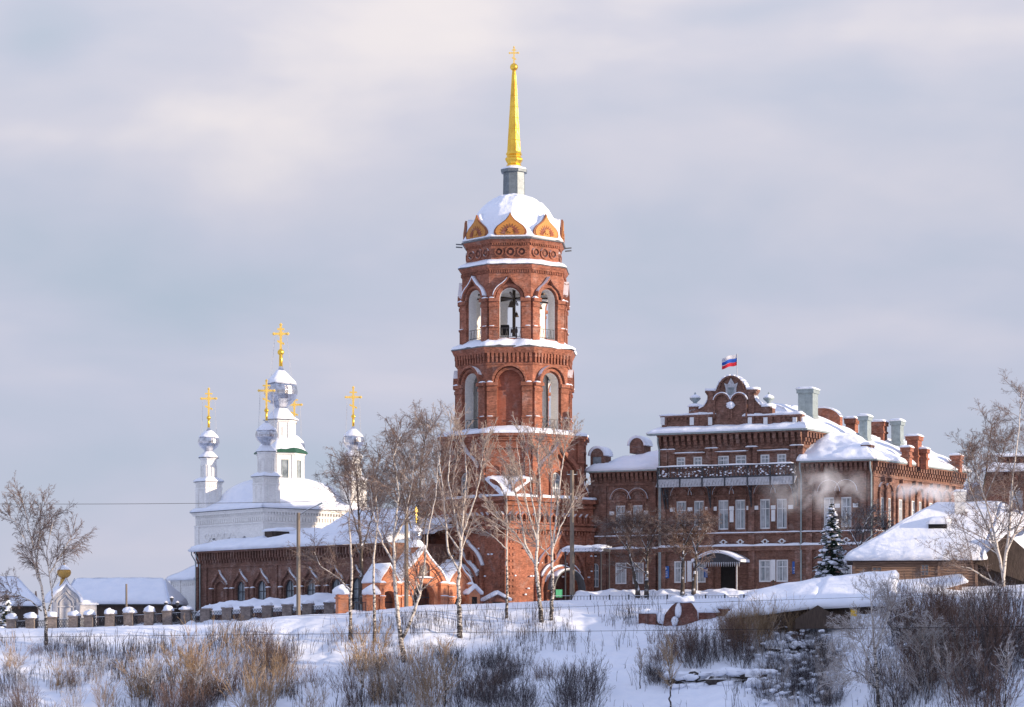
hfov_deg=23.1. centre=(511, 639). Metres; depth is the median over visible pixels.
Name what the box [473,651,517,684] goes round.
shrub
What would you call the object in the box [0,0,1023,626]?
sky
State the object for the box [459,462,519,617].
birch
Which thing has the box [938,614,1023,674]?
shrub
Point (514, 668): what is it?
shrub
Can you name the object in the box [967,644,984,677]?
sapling
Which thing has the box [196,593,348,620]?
brick wall
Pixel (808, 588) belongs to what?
shed
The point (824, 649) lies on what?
shrub
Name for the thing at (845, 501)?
window
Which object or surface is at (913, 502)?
window
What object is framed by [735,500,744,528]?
window
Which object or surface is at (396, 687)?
shrub
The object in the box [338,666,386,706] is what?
shrub
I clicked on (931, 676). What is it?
shrub
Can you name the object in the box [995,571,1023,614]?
shrub
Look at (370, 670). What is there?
shrub
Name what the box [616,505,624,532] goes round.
window
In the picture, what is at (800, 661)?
shrub
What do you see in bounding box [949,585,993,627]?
shrub
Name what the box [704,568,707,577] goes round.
wall plaque
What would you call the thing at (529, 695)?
shrub
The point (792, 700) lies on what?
shrub
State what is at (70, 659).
shrub
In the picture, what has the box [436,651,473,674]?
shrub
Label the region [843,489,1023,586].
log house
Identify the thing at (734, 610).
shrub
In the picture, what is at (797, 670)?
shrub
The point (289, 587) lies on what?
window
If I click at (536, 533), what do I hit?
birch
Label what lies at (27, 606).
timber house
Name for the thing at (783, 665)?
shrub
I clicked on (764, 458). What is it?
window
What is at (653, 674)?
shrub
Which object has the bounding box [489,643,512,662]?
shrub
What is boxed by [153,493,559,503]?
overhead cable
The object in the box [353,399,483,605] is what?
bare tree
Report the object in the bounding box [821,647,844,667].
shrub
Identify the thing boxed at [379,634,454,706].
shrub
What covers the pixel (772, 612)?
shrub
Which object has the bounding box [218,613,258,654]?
shrub
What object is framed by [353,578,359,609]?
window
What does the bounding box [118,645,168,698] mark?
shrub
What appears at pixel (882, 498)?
window
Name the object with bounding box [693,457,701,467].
window
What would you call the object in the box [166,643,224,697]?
shrub
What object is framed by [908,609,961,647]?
shrub
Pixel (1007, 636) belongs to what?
shrub
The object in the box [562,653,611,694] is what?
shrub
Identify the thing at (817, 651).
shrub
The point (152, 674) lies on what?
sapling
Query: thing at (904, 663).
shrub
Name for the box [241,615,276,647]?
shrub
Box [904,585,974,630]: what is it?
shrub
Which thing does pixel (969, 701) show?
shrub
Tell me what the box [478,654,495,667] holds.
shrub
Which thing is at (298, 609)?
utility pole
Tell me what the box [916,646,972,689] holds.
shrub
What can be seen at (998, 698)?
shrub
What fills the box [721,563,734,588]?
door
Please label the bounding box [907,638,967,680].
shrub
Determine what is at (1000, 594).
shrub
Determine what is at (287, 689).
shrub
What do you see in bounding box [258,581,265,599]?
window
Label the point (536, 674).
shrub
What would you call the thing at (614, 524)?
pollarded tree
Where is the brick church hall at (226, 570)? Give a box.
[188,506,453,620]
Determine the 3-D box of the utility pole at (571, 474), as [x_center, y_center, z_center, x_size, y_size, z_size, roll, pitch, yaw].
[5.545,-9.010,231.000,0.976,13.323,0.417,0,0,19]
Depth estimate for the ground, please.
208.27 m
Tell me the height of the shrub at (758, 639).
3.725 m
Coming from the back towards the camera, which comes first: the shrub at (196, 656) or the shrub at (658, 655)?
the shrub at (196, 656)
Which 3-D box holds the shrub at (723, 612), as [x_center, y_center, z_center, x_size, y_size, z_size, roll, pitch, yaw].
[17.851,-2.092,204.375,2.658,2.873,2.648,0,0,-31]
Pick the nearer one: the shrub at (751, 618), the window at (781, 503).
the shrub at (751, 618)
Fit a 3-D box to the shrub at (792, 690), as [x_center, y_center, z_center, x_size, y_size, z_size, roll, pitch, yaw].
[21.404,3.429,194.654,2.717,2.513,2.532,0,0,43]
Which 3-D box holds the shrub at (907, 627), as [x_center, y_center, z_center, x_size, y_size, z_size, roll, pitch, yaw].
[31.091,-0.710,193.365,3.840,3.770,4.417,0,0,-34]
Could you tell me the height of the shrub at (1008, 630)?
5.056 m
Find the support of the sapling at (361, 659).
on the ground
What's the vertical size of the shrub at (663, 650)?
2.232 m
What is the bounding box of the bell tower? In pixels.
[417,46,598,603]
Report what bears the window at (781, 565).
in the brick mansion
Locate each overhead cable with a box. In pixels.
[52,626,1023,636]
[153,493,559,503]
[305,592,1005,615]
[418,523,566,525]
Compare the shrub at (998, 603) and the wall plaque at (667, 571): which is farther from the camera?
the wall plaque at (667, 571)
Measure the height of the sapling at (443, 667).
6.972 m
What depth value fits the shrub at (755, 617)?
202.81 m
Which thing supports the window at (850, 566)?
in the brick mansion
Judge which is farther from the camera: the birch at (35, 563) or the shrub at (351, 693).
the birch at (35, 563)
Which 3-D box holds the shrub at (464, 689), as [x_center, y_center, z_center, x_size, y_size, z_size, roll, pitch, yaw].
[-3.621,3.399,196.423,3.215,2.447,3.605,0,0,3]
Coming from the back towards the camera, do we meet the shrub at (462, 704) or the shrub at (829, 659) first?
the shrub at (829, 659)
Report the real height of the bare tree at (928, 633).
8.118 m
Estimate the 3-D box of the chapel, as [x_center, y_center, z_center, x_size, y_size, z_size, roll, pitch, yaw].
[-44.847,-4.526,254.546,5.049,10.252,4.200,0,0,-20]
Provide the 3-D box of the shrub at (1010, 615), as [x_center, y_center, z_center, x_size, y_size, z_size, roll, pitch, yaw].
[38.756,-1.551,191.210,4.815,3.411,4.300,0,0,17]
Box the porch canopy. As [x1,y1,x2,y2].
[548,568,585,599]
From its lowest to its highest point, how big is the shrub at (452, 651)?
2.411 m
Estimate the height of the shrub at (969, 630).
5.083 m
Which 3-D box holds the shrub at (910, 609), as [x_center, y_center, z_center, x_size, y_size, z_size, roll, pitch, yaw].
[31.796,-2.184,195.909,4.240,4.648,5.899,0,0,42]
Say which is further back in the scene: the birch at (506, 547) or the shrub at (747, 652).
the birch at (506, 547)
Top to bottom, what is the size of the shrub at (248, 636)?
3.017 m
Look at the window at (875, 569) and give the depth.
211.60 m
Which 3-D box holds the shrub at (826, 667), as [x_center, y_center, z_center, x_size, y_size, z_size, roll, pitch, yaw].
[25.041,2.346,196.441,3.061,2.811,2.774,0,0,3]
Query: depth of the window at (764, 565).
238.49 m
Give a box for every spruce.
[0,595,13,627]
[811,504,849,578]
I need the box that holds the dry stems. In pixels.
[0,570,1023,706]
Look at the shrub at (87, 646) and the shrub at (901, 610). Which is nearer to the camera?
the shrub at (901, 610)
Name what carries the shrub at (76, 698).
on the ground
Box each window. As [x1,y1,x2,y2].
[238,582,244,600]
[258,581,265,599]
[286,580,294,612]
[307,580,315,612]
[332,579,339,611]
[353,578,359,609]
[461,473,466,495]
[553,472,559,495]
[594,563,598,586]
[615,563,625,583]
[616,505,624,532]
[633,505,641,531]
[633,562,643,583]
[674,561,685,582]
[677,457,684,464]
[677,501,685,525]
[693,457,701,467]
[694,501,703,529]
[694,563,705,582]
[718,456,728,466]
[719,500,727,529]
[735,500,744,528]
[736,455,745,466]
[759,560,770,581]
[760,454,768,465]
[760,499,769,528]
[776,560,787,581]
[777,454,785,464]
[777,499,786,528]
[824,497,833,524]
[841,497,850,526]
[841,563,851,573]
[872,566,881,570]
[881,497,883,526]
[888,498,890,525]
[899,499,901,521]
[912,501,914,514]
[921,564,928,575]
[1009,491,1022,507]
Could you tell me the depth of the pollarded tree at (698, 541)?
228.33 m
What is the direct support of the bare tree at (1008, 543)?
on the ground
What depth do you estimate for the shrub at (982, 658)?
180.76 m
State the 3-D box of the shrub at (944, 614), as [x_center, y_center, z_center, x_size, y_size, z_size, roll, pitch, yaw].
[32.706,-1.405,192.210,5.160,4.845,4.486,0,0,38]
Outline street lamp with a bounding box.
[164,596,179,608]
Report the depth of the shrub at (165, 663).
209.34 m
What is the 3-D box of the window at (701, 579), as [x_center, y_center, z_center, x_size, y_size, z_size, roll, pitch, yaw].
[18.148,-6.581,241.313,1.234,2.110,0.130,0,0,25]
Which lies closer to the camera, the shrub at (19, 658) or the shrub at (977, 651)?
the shrub at (977, 651)
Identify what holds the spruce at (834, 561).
on the ground
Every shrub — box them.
[0,632,34,670]
[0,690,31,706]
[3,663,23,677]
[3,681,48,705]
[8,679,44,706]
[13,650,26,664]
[16,670,39,692]
[25,645,44,655]
[40,634,62,651]
[40,655,73,690]
[51,648,90,686]
[60,679,96,706]
[62,664,93,686]
[69,653,84,665]
[74,651,108,679]
[76,641,98,650]
[90,668,128,706]
[94,678,121,699]
[110,644,175,700]
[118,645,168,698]
[144,648,183,675]
[148,676,200,706]
[153,677,203,706]
[159,639,204,688]
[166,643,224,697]
[169,633,196,668]
[169,670,230,706]
[174,679,220,706]
[176,639,215,666]
[177,609,243,693]
[178,665,229,702]
[183,668,224,703]
[184,641,214,669]
[188,651,200,673]
[188,651,243,700]
[214,649,240,670]
[214,660,280,706]
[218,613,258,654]
[220,661,272,706]
[232,651,261,677]
[235,633,265,667]
[238,623,280,654]
[239,635,302,706]
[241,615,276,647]
[241,630,280,655]
[246,640,270,659]
[249,643,293,670]
[255,638,299,677]
[257,670,288,695]
[258,640,296,666]
[260,637,303,662]
[261,642,288,669]
[270,655,305,695]
[289,674,332,706]
[291,657,329,687]
[324,663,359,692]
[331,606,376,675]
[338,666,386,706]
[339,691,360,706]
[347,649,404,705]
[355,646,414,685]
[360,646,423,695]
[379,631,396,647]
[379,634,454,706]
[382,658,438,702]
[382,671,420,701]
[397,644,467,689]
[397,684,444,706]
[400,643,470,706]
[433,640,444,656]
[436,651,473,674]
[437,634,465,659]
[443,679,507,706]
[451,673,483,698]
[458,656,503,701]
[461,665,516,699]
[470,673,515,706]
[471,646,488,661]
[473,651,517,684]
[474,660,526,702]
[478,647,503,668]
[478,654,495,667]
[480,661,507,684]
[482,640,512,661]
[484,670,538,706]
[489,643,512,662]
[499,653,515,667]
[499,657,525,677]
[501,664,542,701]
[504,672,546,706]
[505,641,540,666]
[505,656,526,676]
[526,657,560,681]
[533,658,553,677]
[539,669,579,695]
[540,661,598,706]
[541,648,606,706]
[557,659,576,676]
[559,665,615,706]
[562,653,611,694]
[571,655,597,681]
[638,665,664,685]
[642,620,678,643]
[642,649,666,676]
[642,660,659,674]
[643,666,665,680]
[644,639,681,661]
[647,669,661,681]
[650,642,676,663]
[655,635,675,658]
[661,629,699,662]
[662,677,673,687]
[664,626,688,646]
[665,617,699,649]
[667,624,700,656]
[671,608,712,651]
[673,637,712,667]
[674,627,715,655]
[676,623,729,668]
[680,629,716,659]
[705,606,744,645]
[706,626,740,655]
[708,628,749,660]
[709,611,759,654]
[710,611,736,631]
[713,600,736,626]
[716,597,758,640]
[717,607,759,636]
[720,606,767,644]
[724,617,755,645]
[725,607,749,622]
[725,640,758,668]
[729,606,781,646]
[731,594,764,625]
[737,601,761,633]
[737,641,756,659]
[741,608,765,626]
[746,622,793,658]
[747,589,789,639]
[747,594,777,632]
[751,671,780,701]
[752,651,796,680]
[752,662,791,694]
[753,649,785,674]
[755,627,787,651]
[760,619,782,637]
[763,653,787,675]
[764,630,793,661]
[768,669,798,699]
[769,687,796,706]
[772,594,805,633]
[775,593,805,630]
[781,611,801,631]
[783,607,804,635]
[784,651,819,680]
[785,671,805,690]
[788,674,812,696]
[790,619,809,638]
[790,649,831,682]
[790,650,814,668]
[792,626,822,655]
[792,650,807,671]
[793,660,824,687]
[799,670,831,703]
[801,633,836,660]
[802,634,821,656]
[803,674,837,705]
[805,646,835,677]
[807,633,833,651]
[812,633,846,664]
[812,680,840,704]
[813,652,848,685]
[814,631,852,658]
[816,676,853,706]
[818,684,843,706]
[819,653,837,670]
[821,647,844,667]
[848,643,886,682]
[859,656,915,687]
[860,656,926,703]
[861,651,945,706]
[872,580,921,628]
[872,584,935,647]
[882,585,941,637]
[884,575,945,631]
[884,638,979,696]
[888,611,962,674]
[890,608,936,652]
[894,629,947,690]
[895,577,948,619]
[897,595,931,637]
[901,598,990,667]
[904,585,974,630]
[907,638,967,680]
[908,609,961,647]
[911,591,965,641]
[912,610,944,649]
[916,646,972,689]
[923,570,981,617]
[923,578,971,622]
[923,635,1007,702]
[925,593,963,628]
[935,577,984,625]
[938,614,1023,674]
[939,577,1023,640]
[940,644,1023,706]
[940,672,997,706]
[942,599,1020,663]
[944,630,1013,669]
[946,602,1023,678]
[948,571,1023,648]
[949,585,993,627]
[950,633,1002,674]
[951,589,990,633]
[951,652,1004,696]
[952,656,1002,693]
[956,585,1013,615]
[957,613,996,647]
[963,572,1007,609]
[963,632,1017,669]
[967,592,1023,655]
[967,600,1023,658]
[968,626,1023,673]
[975,656,1023,706]
[980,615,1023,654]
[982,601,1023,662]
[991,613,1022,652]
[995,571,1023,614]
[995,602,1023,630]
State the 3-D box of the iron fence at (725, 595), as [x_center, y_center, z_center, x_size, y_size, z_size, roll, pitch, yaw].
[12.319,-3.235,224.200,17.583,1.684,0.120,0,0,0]
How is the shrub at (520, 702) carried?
on the ground
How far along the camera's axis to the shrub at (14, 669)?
210.78 m
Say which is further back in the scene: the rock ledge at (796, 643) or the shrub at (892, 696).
the rock ledge at (796, 643)
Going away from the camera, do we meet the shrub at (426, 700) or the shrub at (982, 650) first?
the shrub at (982, 650)
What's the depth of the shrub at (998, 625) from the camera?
186.72 m
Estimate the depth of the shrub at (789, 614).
203.11 m
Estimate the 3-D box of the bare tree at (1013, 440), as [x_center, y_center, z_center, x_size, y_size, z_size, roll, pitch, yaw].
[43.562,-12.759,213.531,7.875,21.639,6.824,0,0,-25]
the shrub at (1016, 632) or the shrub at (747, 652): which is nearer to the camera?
the shrub at (1016, 632)
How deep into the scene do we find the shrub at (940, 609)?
194.92 m
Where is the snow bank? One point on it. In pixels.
(585, 595)
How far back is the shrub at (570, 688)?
194.19 m
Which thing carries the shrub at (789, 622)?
on the ground
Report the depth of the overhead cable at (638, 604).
203.35 m
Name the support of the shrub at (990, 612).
on the ground
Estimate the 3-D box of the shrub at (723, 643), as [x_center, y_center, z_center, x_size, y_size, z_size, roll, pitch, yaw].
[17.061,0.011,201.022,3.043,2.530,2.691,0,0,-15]
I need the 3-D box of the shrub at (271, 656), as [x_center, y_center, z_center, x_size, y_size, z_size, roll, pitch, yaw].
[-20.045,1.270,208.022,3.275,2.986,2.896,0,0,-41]
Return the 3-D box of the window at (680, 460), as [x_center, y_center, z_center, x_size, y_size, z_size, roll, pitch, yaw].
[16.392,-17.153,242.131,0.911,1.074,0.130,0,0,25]
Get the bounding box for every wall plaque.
[665,566,668,577]
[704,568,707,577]
[792,561,794,573]
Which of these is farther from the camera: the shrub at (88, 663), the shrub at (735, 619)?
the shrub at (88, 663)
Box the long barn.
[71,577,187,625]
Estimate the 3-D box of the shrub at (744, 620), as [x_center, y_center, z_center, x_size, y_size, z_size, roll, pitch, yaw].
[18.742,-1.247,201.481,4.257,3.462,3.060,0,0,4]
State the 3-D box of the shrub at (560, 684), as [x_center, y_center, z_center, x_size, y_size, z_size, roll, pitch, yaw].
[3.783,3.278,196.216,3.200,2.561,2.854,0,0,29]
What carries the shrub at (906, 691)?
on the ground
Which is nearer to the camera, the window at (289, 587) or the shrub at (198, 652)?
the shrub at (198, 652)
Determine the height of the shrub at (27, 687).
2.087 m
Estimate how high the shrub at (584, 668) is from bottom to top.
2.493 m
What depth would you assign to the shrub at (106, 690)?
203.75 m
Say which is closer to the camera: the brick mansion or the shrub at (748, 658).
the shrub at (748, 658)
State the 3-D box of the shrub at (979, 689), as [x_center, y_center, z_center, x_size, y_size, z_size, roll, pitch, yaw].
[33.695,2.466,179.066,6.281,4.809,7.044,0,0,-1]
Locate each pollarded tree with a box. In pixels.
[589,503,657,597]
[614,503,682,597]
[653,505,717,596]
[662,504,722,594]
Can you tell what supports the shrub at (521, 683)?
on the ground
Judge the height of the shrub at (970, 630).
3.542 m
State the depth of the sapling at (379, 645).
197.22 m
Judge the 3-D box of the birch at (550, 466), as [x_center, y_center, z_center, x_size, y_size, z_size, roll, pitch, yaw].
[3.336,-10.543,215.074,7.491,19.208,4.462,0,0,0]
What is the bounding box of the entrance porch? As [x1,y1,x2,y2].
[561,544,610,599]
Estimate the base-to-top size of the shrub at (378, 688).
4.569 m
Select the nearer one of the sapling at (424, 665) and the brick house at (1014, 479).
the sapling at (424, 665)
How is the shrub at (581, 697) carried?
on the ground
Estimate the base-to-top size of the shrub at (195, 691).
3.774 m
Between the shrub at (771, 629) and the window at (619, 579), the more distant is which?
the window at (619, 579)
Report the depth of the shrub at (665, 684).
197.24 m
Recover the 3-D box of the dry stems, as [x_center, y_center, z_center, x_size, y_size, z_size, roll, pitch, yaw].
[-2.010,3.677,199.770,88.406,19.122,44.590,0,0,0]
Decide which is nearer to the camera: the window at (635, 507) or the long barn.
the window at (635, 507)
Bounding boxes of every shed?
[725,577,825,628]
[809,570,898,614]
[899,574,967,589]
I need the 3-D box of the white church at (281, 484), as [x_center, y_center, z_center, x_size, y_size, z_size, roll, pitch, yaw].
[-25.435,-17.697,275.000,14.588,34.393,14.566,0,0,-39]
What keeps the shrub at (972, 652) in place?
on the ground
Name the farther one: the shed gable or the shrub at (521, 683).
the shed gable
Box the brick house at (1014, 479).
[981,453,1023,508]
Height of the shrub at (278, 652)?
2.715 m
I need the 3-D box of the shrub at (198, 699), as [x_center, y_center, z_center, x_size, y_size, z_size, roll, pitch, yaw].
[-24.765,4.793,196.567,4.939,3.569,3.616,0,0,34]
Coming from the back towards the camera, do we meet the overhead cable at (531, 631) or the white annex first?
the white annex
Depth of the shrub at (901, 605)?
199.57 m
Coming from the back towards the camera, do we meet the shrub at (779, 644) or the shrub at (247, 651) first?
the shrub at (247, 651)
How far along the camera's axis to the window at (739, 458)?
239.54 m
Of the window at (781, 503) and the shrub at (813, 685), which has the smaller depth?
the shrub at (813, 685)
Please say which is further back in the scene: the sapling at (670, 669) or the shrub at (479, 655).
the shrub at (479, 655)
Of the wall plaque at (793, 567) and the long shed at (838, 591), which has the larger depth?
the wall plaque at (793, 567)
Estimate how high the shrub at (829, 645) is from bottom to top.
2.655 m
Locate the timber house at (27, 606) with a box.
[0,576,41,626]
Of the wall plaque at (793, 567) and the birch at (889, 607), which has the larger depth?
the wall plaque at (793, 567)
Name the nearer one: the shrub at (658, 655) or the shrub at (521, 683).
the shrub at (521, 683)
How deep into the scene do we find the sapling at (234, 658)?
200.36 m
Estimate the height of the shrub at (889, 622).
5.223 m
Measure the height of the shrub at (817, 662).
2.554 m
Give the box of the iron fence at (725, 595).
[558,594,746,599]
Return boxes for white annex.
[166,564,197,620]
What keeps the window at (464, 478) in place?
in the bell tower
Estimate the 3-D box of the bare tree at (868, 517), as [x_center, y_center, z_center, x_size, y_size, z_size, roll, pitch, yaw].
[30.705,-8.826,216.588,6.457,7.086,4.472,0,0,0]
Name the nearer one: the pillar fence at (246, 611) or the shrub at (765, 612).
the shrub at (765, 612)
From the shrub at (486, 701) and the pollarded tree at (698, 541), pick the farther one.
the pollarded tree at (698, 541)
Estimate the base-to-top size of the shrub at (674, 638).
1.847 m
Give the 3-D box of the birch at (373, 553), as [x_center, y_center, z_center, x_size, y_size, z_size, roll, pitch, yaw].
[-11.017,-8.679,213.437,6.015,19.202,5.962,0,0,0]
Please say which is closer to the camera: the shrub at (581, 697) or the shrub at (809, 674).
the shrub at (581, 697)
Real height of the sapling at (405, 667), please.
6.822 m
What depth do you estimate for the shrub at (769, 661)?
198.63 m
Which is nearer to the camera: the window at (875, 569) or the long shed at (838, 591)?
the long shed at (838, 591)
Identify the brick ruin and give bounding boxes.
[636,595,738,625]
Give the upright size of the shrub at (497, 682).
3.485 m
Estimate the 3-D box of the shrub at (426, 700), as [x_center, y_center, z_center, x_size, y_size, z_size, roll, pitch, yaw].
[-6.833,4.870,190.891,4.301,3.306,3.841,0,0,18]
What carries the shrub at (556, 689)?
on the ground
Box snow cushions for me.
[728,625,1023,705]
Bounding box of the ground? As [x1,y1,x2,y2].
[0,581,1023,706]
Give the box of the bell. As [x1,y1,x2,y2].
[508,299,514,307]
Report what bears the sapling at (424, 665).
on the ground
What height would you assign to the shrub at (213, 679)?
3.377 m
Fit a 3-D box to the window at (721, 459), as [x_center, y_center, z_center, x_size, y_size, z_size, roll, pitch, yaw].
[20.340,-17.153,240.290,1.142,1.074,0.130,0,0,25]
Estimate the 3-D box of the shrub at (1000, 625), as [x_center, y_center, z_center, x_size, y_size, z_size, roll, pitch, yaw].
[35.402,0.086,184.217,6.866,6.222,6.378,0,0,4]
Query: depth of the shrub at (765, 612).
203.44 m
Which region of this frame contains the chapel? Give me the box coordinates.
[44,545,98,626]
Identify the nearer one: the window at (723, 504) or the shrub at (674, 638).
the shrub at (674, 638)
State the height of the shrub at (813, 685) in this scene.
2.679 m
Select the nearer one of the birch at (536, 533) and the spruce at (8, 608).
the birch at (536, 533)
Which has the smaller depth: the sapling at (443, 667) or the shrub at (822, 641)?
the sapling at (443, 667)
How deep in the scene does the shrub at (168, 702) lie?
197.40 m
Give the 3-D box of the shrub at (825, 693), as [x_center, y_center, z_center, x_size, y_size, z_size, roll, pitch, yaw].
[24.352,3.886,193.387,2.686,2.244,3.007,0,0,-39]
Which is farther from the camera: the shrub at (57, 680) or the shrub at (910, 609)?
the shrub at (57, 680)
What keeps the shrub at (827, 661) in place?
on the ground
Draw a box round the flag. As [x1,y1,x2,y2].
[722,354,736,368]
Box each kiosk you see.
[461,584,483,603]
[481,590,511,603]
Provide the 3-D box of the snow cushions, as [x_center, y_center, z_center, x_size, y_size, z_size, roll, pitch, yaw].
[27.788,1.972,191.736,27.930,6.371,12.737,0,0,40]
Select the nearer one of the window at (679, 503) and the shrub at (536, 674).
the shrub at (536, 674)
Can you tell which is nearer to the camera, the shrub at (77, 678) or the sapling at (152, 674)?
the sapling at (152, 674)
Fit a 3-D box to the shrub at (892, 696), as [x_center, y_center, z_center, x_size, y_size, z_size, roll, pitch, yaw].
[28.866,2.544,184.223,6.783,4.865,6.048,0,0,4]
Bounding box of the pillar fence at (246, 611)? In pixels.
[5,599,335,628]
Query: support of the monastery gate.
on the ground
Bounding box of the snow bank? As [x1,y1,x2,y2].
[572,588,755,599]
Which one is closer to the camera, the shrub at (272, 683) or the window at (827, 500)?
the shrub at (272, 683)
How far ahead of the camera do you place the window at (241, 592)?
262.19 m
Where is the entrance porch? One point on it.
(582, 548)
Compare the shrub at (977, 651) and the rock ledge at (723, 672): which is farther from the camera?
the rock ledge at (723, 672)
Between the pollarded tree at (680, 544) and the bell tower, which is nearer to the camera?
the pollarded tree at (680, 544)
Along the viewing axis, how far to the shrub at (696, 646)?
199.87 m
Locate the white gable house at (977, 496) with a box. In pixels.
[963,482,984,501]
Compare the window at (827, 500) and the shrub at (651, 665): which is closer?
the shrub at (651, 665)
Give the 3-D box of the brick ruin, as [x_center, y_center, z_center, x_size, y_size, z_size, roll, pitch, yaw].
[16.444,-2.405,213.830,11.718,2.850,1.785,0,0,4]
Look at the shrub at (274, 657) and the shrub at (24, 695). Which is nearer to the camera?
the shrub at (24, 695)
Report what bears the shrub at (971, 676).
on the ground
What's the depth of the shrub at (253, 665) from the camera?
198.46 m
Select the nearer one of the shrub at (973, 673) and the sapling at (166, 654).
the shrub at (973, 673)
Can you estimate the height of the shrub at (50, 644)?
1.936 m
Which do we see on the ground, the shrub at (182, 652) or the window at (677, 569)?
the shrub at (182, 652)
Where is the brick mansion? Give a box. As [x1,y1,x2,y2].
[584,374,969,590]
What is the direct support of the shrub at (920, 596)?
on the ground
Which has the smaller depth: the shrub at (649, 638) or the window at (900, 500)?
the shrub at (649, 638)
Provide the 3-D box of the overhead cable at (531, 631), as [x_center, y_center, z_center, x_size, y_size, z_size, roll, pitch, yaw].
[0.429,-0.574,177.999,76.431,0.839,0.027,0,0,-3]
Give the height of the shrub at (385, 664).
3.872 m
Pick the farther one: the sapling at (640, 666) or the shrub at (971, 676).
the sapling at (640, 666)
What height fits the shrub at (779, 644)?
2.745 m
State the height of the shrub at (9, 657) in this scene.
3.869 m
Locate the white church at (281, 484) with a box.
[190,323,369,564]
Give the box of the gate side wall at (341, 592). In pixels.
[332,584,380,613]
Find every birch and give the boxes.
[0,470,97,644]
[283,442,378,639]
[319,407,475,662]
[349,426,416,638]
[380,399,498,637]
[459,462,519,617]
[473,412,551,622]
[509,408,593,620]
[816,568,925,706]
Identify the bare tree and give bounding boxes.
[311,435,400,603]
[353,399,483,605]
[829,499,894,551]
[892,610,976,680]
[911,388,1023,586]
[938,398,1023,501]
[977,368,1023,514]
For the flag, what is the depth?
241.29 m
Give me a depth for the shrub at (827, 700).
192.18 m
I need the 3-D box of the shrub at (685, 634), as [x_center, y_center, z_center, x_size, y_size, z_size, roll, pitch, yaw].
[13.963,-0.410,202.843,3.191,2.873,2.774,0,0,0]
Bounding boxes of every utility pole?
[125,584,126,606]
[296,502,322,614]
[404,509,408,606]
[567,470,576,599]
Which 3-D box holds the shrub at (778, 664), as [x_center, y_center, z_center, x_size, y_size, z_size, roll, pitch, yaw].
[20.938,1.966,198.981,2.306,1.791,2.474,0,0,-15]
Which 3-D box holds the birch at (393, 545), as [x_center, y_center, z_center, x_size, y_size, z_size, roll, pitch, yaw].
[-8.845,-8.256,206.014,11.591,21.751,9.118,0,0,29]
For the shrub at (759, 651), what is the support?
on the ground
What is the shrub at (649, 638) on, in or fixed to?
on the ground
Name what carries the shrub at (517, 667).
on the ground
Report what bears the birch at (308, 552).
on the ground
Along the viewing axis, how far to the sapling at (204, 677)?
200.14 m
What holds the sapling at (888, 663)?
on the ground
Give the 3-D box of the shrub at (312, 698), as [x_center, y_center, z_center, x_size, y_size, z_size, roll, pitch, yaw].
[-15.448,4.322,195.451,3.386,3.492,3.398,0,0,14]
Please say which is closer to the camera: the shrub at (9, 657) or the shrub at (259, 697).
the shrub at (259, 697)
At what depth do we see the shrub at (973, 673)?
180.88 m
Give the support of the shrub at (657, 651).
on the ground
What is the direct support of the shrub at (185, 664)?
on the ground
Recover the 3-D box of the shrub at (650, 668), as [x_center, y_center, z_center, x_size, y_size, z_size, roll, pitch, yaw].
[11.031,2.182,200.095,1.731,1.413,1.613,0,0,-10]
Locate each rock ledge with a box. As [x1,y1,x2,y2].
[663,669,713,688]
[705,667,778,688]
[760,639,817,660]
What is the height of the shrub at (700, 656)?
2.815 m
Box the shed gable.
[795,605,856,628]
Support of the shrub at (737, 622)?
on the ground
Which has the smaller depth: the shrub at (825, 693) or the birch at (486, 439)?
the shrub at (825, 693)
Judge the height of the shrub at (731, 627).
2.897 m
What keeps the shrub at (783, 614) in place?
on the ground
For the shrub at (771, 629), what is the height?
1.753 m
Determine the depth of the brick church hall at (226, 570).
257.01 m
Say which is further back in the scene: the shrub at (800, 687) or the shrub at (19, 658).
the shrub at (19, 658)
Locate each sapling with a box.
[137,653,158,706]
[156,630,182,696]
[185,651,215,705]
[218,646,241,698]
[247,662,266,702]
[347,626,371,706]
[369,616,394,691]
[387,636,420,706]
[412,643,429,690]
[433,635,468,706]
[633,641,648,688]
[651,628,681,706]
[881,649,902,706]
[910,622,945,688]
[933,638,963,702]
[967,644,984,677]
[993,630,1016,706]
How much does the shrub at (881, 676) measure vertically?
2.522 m
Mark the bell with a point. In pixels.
(511, 304)
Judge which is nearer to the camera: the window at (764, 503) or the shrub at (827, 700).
the shrub at (827, 700)
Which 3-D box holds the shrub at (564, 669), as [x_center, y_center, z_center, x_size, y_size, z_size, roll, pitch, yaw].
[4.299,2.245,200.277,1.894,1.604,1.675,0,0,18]
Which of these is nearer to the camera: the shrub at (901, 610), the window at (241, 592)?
the shrub at (901, 610)
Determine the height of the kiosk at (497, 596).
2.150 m
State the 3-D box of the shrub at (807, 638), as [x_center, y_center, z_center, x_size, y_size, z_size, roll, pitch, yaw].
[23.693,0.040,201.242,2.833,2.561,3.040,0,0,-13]
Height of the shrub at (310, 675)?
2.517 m
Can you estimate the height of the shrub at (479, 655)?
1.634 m
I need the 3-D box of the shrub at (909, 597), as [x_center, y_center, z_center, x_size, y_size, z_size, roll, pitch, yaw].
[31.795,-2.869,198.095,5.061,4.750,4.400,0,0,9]
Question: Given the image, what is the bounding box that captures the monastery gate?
[361,507,473,610]
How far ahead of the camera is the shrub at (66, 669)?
208.12 m
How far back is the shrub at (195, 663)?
208.06 m
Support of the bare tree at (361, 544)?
on the ground

